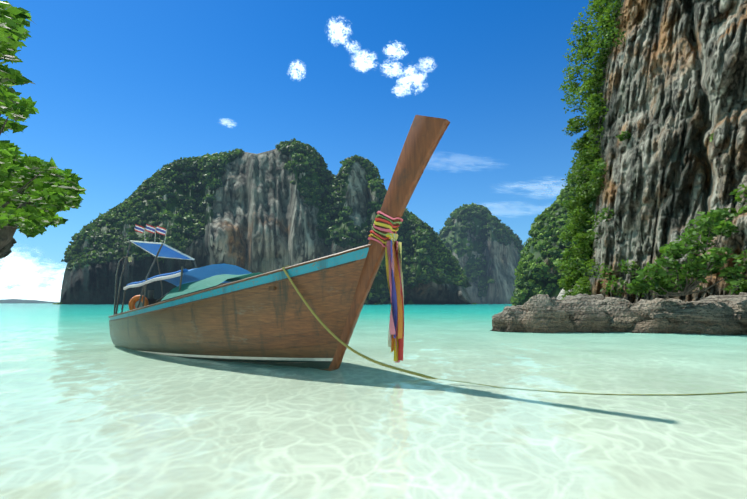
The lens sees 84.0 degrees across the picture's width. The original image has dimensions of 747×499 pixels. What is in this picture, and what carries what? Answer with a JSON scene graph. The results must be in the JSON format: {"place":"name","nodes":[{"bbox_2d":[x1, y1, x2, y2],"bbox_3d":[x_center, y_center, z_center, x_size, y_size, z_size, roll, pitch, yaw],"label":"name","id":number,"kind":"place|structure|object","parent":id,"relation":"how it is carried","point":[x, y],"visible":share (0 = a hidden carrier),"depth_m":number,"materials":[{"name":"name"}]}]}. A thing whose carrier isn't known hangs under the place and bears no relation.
{"place":"outdoors","nodes":[
{"label":"outdoors","id":0,"kind":"place"},
{"bbox_2d":[0,243,51,299],"bbox_3d":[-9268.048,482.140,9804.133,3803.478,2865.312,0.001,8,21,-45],"label":"cloud","id":1,"kind":"structure","parent":0,"point":[11,264],"depth_m":10257.01,"materials":[{"name":"white"}]},
{"bbox_2d":[0,299,56,302],"bbox_3d":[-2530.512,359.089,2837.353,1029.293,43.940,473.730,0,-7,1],"label":"island","id":2,"kind":"structure","parent":0,"point":[18,301],"depth_m":2696.17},
{"bbox_2d":[1,280,62,301],"bbox_3d":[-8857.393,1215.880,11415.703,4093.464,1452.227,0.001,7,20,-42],"label":"cloud","id":3,"kind":"structure","parent":0,"point":[40,288],"depth_m":11247.14,"materials":[{"name":"white"}]},
{"bbox_2d":[0,255,66,301],"bbox_3d":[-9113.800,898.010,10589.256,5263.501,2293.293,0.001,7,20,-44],"label":"cloud","id":4,"kind":"structure","parent":0,"point":[48,294],"depth_m":10899.62,"materials":[{"name":"white"}]},
{"bbox_2d":[221,118,235,127],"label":"cloud","id":5,"kind":"structure","parent":0,"point":[227,123],"depth_m":5430.98,"materials":[{"name":"white"}]},
{"bbox_2d":[60,149,471,304],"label":"island","id":6,"kind":"structure","parent":0,"point":[260,216],"depth_m":284.43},
{"bbox_2d":[53,138,476,304],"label":"island trees","id":7,"kind":"object","parent":6,"relation":"on","point":[132,203],"visible":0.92,"depth_m":313.46,"materials":[{"name":"green plant"}]},
{"bbox_2d":[289,58,306,79],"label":"cloud","id":8,"kind":"structure","parent":0,"point":[298,66],"depth_m":4798.15,"materials":[{"name":"white"}]},
{"bbox_2d":[0,0,613,300],"label":"sky","id":9,"kind":"structure","parent":0,"point":[123,90],"materials":[{"name":"blue"}]},
{"bbox_2d":[325,17,351,47],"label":"cloud","id":10,"kind":"structure","parent":0,"point":[336,29],"depth_m":4595.14,"materials":[{"name":"white"}]},
{"bbox_2d":[346,40,360,52],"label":"cloud","id":11,"kind":"structure","parent":0,"point":[351,45],"depth_m":4621.15,"materials":[{"name":"white"}]},
{"bbox_2d":[349,51,376,72],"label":"cloud","id":12,"kind":"structure","parent":0,"point":[361,63],"depth_m":4551.44,"materials":[{"name":"white"}]},
{"bbox_2d":[0,303,746,498],"bbox_3d":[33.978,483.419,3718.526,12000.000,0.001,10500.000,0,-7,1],"label":"water surface","id":13,"kind":"object","parent":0,"point":[89,409],"depth_m":2.76,"materials":[{"name":"teal liquid"}]},
{"bbox_2d":[109,115,449,378],"bbox_3d":[-0.616,0.281,6.062,13.439,2.978,2.884,-5,-9,33],"label":"longtail boat","id":14,"kind":"object","parent":13,"relation":"on","point":[305,314],"visible":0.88,"depth_m":4.91,"materials":[{"name":"brown wood"}]},
{"bbox_2d":[380,60,404,77],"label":"cloud","id":15,"kind":"structure","parent":0,"point":[392,71],"depth_m":4634.84,"materials":[{"name":"white"}]},
{"bbox_2d":[382,40,408,59],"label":"cloud","id":16,"kind":"structure","parent":0,"point":[391,49],"depth_m":4594.60,"materials":[{"name":"white"}]},
{"bbox_2d":[391,85,410,95],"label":"cloud","id":17,"kind":"structure","parent":0,"point":[398,89],"depth_m":4612.31,"materials":[{"name":"white"}]},
{"bbox_2d":[395,65,426,93],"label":"cloud","id":18,"kind":"structure","parent":0,"point":[416,78],"depth_m":4516.26,"materials":[{"name":"white"}]},
{"bbox_2d":[418,57,435,71],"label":"cloud","id":19,"kind":"structure","parent":0,"point":[429,61],"depth_m":4531.86,"materials":[{"name":"white"}]},
{"bbox_2d":[429,152,501,172],"bbox_3d":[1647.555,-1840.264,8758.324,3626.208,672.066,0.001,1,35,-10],"label":"cloud","id":20,"kind":"structure","parent":0,"point":[442,163],"depth_m":8783.19,"materials":[{"name":"white"}]},
{"bbox_2d":[475,201,550,217],"bbox_3d":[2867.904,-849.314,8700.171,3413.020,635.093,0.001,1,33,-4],"label":"cloud","id":21,"kind":"structure","parent":0,"point":[513,207],"depth_m":8705.83,"materials":[{"name":"white"}]},
{"bbox_2d":[491,177,563,199],"bbox_3d":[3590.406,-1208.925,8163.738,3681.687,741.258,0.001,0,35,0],"label":"cloud","id":22,"kind":"structure","parent":0,"point":[537,188],"depth_m":8169.26,"materials":[{"name":"white"}]},
{"bbox_2d":[522,172,590,300],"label":"rocky hill","id":23,"kind":"structure","parent":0,"point":[543,283],"depth_m":77.27,"materials":[{"name":"green plant"}]},
{"bbox_2d":[510,141,590,305],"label":"hill trees","id":24,"kind":"object","parent":23,"relation":"on","point":[556,218],"visible":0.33,"depth_m":79.69,"materials":[{"name":"green plant"}]},
{"bbox_2d":[492,285,746,334],"bbox_3d":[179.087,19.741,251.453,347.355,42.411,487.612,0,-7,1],"label":"shore rocks","id":25,"kind":"object","parent":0,"point":[710,314],"depth_m":10.94,"materials":[{"name":"grey stone"}]},
{"bbox_2d":[582,0,746,302],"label":"cliff","id":26,"kind":"structure","parent":0,"point":[674,90],"depth_m":17.53,"materials":[{"name":"stone"}]},
{"bbox_2d":[555,0,746,299],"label":"cliff bushes","id":27,"kind":"object","parent":26,"relation":"on","point":[698,268],"depth_m":23.00,"materials":[{"name":"green plant"}]},
{"bbox_3d":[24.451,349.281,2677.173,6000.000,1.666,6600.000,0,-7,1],"label":"seabed","id":28,"kind":"structure","parent":0,"visible":0},
{"bbox_2d":[0,238,16,258],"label":"trunk","id":29,"kind":"object","parent":28,"relation":"on","point":[5,250],"visible":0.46,"depth_m":6.73,"materials":[{"name":"brown wood"}]},
{"bbox_2d":[0,0,85,249],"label":"overhanging tree","id":30,"kind":"object","parent":29,"relation":"on","point":[37,194],"visible":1,"depth_m":6.56,"materials":[{"name":"green plant"}]},
{"bbox_2d":[442,211,520,303],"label":"island","id":31,"kind":"object","parent":28,"relation":"on","point":[502,260],"visible":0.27,"depth_m":451.75,"materials":[{"name":"grey stone"}]},
{"bbox_2d":[438,203,523,297],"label":"island trees","id":32,"kind":"object","parent":31,"relation":"on","point":[503,230],"visible":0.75,"depth_m":476.11,"materials":[{"name":"green plant"}]}
]}

